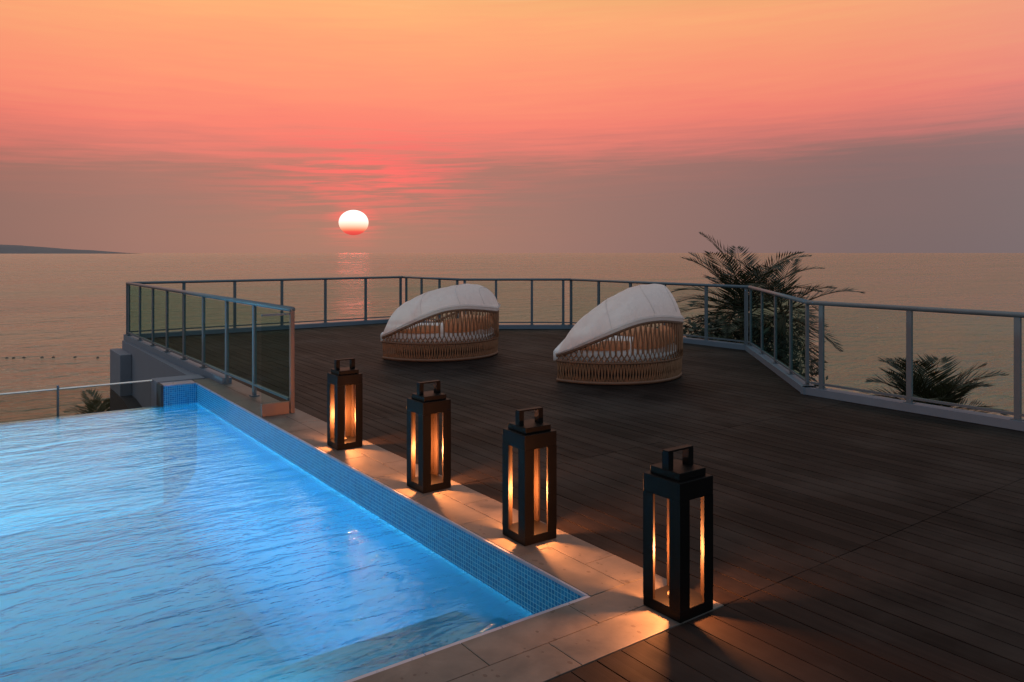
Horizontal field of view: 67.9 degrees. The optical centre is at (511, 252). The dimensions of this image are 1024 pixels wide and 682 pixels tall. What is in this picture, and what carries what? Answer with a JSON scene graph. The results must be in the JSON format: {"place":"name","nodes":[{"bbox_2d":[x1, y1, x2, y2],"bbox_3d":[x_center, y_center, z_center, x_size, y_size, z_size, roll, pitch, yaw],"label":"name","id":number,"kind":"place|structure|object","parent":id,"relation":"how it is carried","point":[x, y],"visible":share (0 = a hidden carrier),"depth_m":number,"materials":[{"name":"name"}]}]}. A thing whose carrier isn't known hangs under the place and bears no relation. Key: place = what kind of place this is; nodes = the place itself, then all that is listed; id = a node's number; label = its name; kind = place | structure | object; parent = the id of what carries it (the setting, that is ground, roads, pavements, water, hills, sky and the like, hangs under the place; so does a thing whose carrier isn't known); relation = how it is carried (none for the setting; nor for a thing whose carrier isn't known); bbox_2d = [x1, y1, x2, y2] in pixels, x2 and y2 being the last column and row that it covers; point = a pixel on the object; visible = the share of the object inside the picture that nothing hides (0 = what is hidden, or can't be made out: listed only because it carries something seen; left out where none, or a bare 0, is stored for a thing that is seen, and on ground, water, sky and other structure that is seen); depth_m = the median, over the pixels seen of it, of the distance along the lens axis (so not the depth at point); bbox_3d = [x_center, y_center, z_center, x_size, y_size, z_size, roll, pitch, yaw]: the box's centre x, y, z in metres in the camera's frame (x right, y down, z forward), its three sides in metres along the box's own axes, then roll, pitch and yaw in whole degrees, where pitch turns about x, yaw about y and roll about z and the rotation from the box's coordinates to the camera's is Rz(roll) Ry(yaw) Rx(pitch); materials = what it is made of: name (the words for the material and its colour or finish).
{"place":"outdoors","nodes":[
{"label":"outdoors","id":0,"kind":"place"},
{"bbox_2d":[0,245,141,253],"bbox_3d":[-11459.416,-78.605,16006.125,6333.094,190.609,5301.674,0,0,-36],"label":"hills","id":1,"kind":"structure","parent":0,"point":[13,249],"depth_m":15450.28,"materials":[{"name":"grey"}]},
{"bbox_2d":[5,383,581,613],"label":"pool","id":2,"kind":"structure","parent":0,"point":[530,590],"depth_m":5.34,"materials":[{"name":"blue tile"}]},
{"bbox_2d":[156,383,163,406],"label":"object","id":3,"kind":"object","parent":2,"relation":"attached to","point":[160,394],"visible":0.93,"depth_m":9.77,"materials":[{"name":"grey stone"}]},
{"bbox_2d":[0,403,532,681],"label":"pool water","id":4,"kind":"structure","parent":2,"relation":"in","point":[194,542],"depth_m":4.74,"materials":[{"name":"blue liquid"}]},
{"bbox_2d":[161,380,589,681],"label":"pool edge trim","id":5,"kind":"structure","parent":2,"relation":"attached to","point":[528,564],"depth_m":4.41,"materials":[{"name":"tile"}]},
{"bbox_2d":[192,378,723,681],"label":"pool coping","id":6,"kind":"object","parent":2,"relation":"on","point":[612,613],"visible":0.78,"depth_m":3.71,"materials":[{"name":"stone"}]},
{"bbox_2d":[327,358,362,449],"bbox_3d":[-1.472,1.316,6.691,0.233,0.764,0.233,0,0,-35],"label":"floor lantern","id":7,"kind":"object","parent":6,"relation":"on","point":[344,407],"visible":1,"depth_m":6.64,"materials":[{"name":"black metal"}]},
{"bbox_2d":[407,380,450,492],"bbox_3d":[-0.605,1.316,5.521,0.233,0.764,0.233,0,0,-37],"label":"floor lantern","id":8,"kind":"object","parent":6,"relation":"on","point":[427,407],"visible":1,"depth_m":5.47,"materials":[{"name":"black metal"}]},
{"bbox_2d":[502,407,556,545],"bbox_3d":[0.104,1.316,4.557,0.233,0.764,0.233,0,0,-35],"label":"floor lantern","id":9,"kind":"object","parent":6,"relation":"on","point":[529,438],"visible":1,"depth_m":4.50,"materials":[{"name":"black metal"}]},
{"bbox_2d":[643,444,712,622],"bbox_3d":[0.795,1.316,3.644,0.233,0.764,0.233,0,0,-36],"label":"floor lantern","id":10,"kind":"object","parent":6,"relation":"on","point":[679,485],"visible":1,"depth_m":3.59,"materials":[{"name":"black metal"}]},
{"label":"catch basin","id":11,"kind":"structure","parent":2,"relation":"attached to","visible":0},
{"bbox_2d":[0,380,151,416],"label":"glass balustrade","id":12,"kind":"object","parent":11,"relation":"on","point":[57,388],"visible":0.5,"depth_m":9.49,"materials":[{"name":"grey paint"}]},
{"bbox_2d":[339,210,368,234],"bbox_3d":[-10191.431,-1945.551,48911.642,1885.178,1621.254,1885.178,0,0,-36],"label":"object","id":13,"kind":"object","parent":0,"point":[353,222],"visible":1,"depth_m":48242.48,"materials":[{"name":"white"}]},
{"bbox_2d":[0,253,1023,422],"bbox_3d":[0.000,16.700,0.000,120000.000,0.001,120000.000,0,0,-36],"label":"sea","id":14,"kind":"structure","parent":0,"point":[63,309],"depth_m":290.60,"materials":[{"name":"brown liquid"}]},
{"bbox_2d":[0,0,1023,252],"label":"sky","id":15,"kind":"structure","parent":0,"point":[127,126],"materials":[{"name":"orange"}]},
{"label":"deck underlay","id":16,"kind":"structure","parent":0,"visible":0},
{"bbox_2d":[147,323,1023,681],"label":"deck","id":17,"kind":"structure","parent":16,"relation":"on","point":[859,543],"depth_m":5.42,"materials":[{"name":"brown wood"}]},
{"bbox_2d":[381,283,499,361],"bbox_3d":[-1.073,1.107,12.786,1.736,1.173,2.187,0,0,13],"label":"daybed","id":18,"kind":"object","parent":17,"relation":"on","point":[405,329],"visible":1,"depth_m":11.95,"materials":[{"name":"wicker"}]},
{"bbox_2d":[124,276,1023,430],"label":"glass railing","id":19,"kind":"object","parent":17,"relation":"on","point":[797,381],"visible":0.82,"depth_m":10.10,"materials":[{"name":"grey paint"}]},
{"bbox_2d":[553,284,684,384],"bbox_3d":[1.546,1.065,10.708,1.736,1.258,2.187,0,0,10],"label":"daybed","id":20,"kind":"object","parent":17,"relation":"on","point":[591,338],"visible":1,"depth_m":9.84,"materials":[{"name":"wicker"}]},
{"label":"ground","id":21,"kind":"structure","parent":0,"visible":0},
{"bbox_2d":[64,389,109,414],"bbox_3d":[-12.079,8.819,22.142,2.161,9.780,2.216,0,0,-36],"label":"palm tree","id":22,"kind":"object","parent":21,"relation":"on","point":[93,405],"visible":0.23,"depth_m":21.98,"materials":[{"name":"green plant"}]},
{"bbox_2d":[110,340,194,410],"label":"terrace wall","id":23,"kind":"structure","parent":21,"relation":"on","point":[129,362],"depth_m":13.79,"materials":[{"name":"grey concrete"}]},
{"bbox_2d":[151,374,204,405],"bbox_3d":[-4.504,2.944,10.249,0.600,2.512,0.370,0,0,-36],"label":"return cap","id":24,"kind":"object","parent":23,"relation":"attached to","point":[154,381],"visible":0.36,"depth_m":10.14,"materials":[{"name":"grey stone"}]},
{"bbox_2d":[656,311,827,387],"bbox_3d":[4.538,7.416,15.923,3.709,12.571,4.085,0,0,-36],"label":"shrub","id":25,"kind":"object","parent":21,"relation":"on","point":[695,328],"visible":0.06,"depth_m":15.31,"materials":[{"name":"green plant"}]},
{"bbox_2d":[671,232,828,370],"bbox_3d":[5.024,6.622,16.343,3.555,14.170,3.452,0,0,3],"label":"palm tree","id":26,"kind":"object","parent":21,"relation":"on","point":[724,278],"visible":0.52,"depth_m":15.87,"materials":[{"name":"green plant"}]},
{"bbox_2d":[716,258,863,381],"bbox_3d":[5.426,6.900,15.370,2.685,13.613,2.506,0,0,-36],"label":"palm tree","id":27,"kind":"object","parent":21,"relation":"on","point":[782,320],"visible":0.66,"depth_m":15.18,"materials":[{"name":"green plant"}]},
{"bbox_2d":[862,353,1011,415],"bbox_3d":[7.339,7.740,13.450,2.715,11.934,2.536,0,0,-36],"label":"palm tree","id":28,"kind":"object","parent":21,"relation":"on","point":[945,389],"visible":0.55,"depth_m":13.27,"materials":[{"name":"green plant"}]}
]}

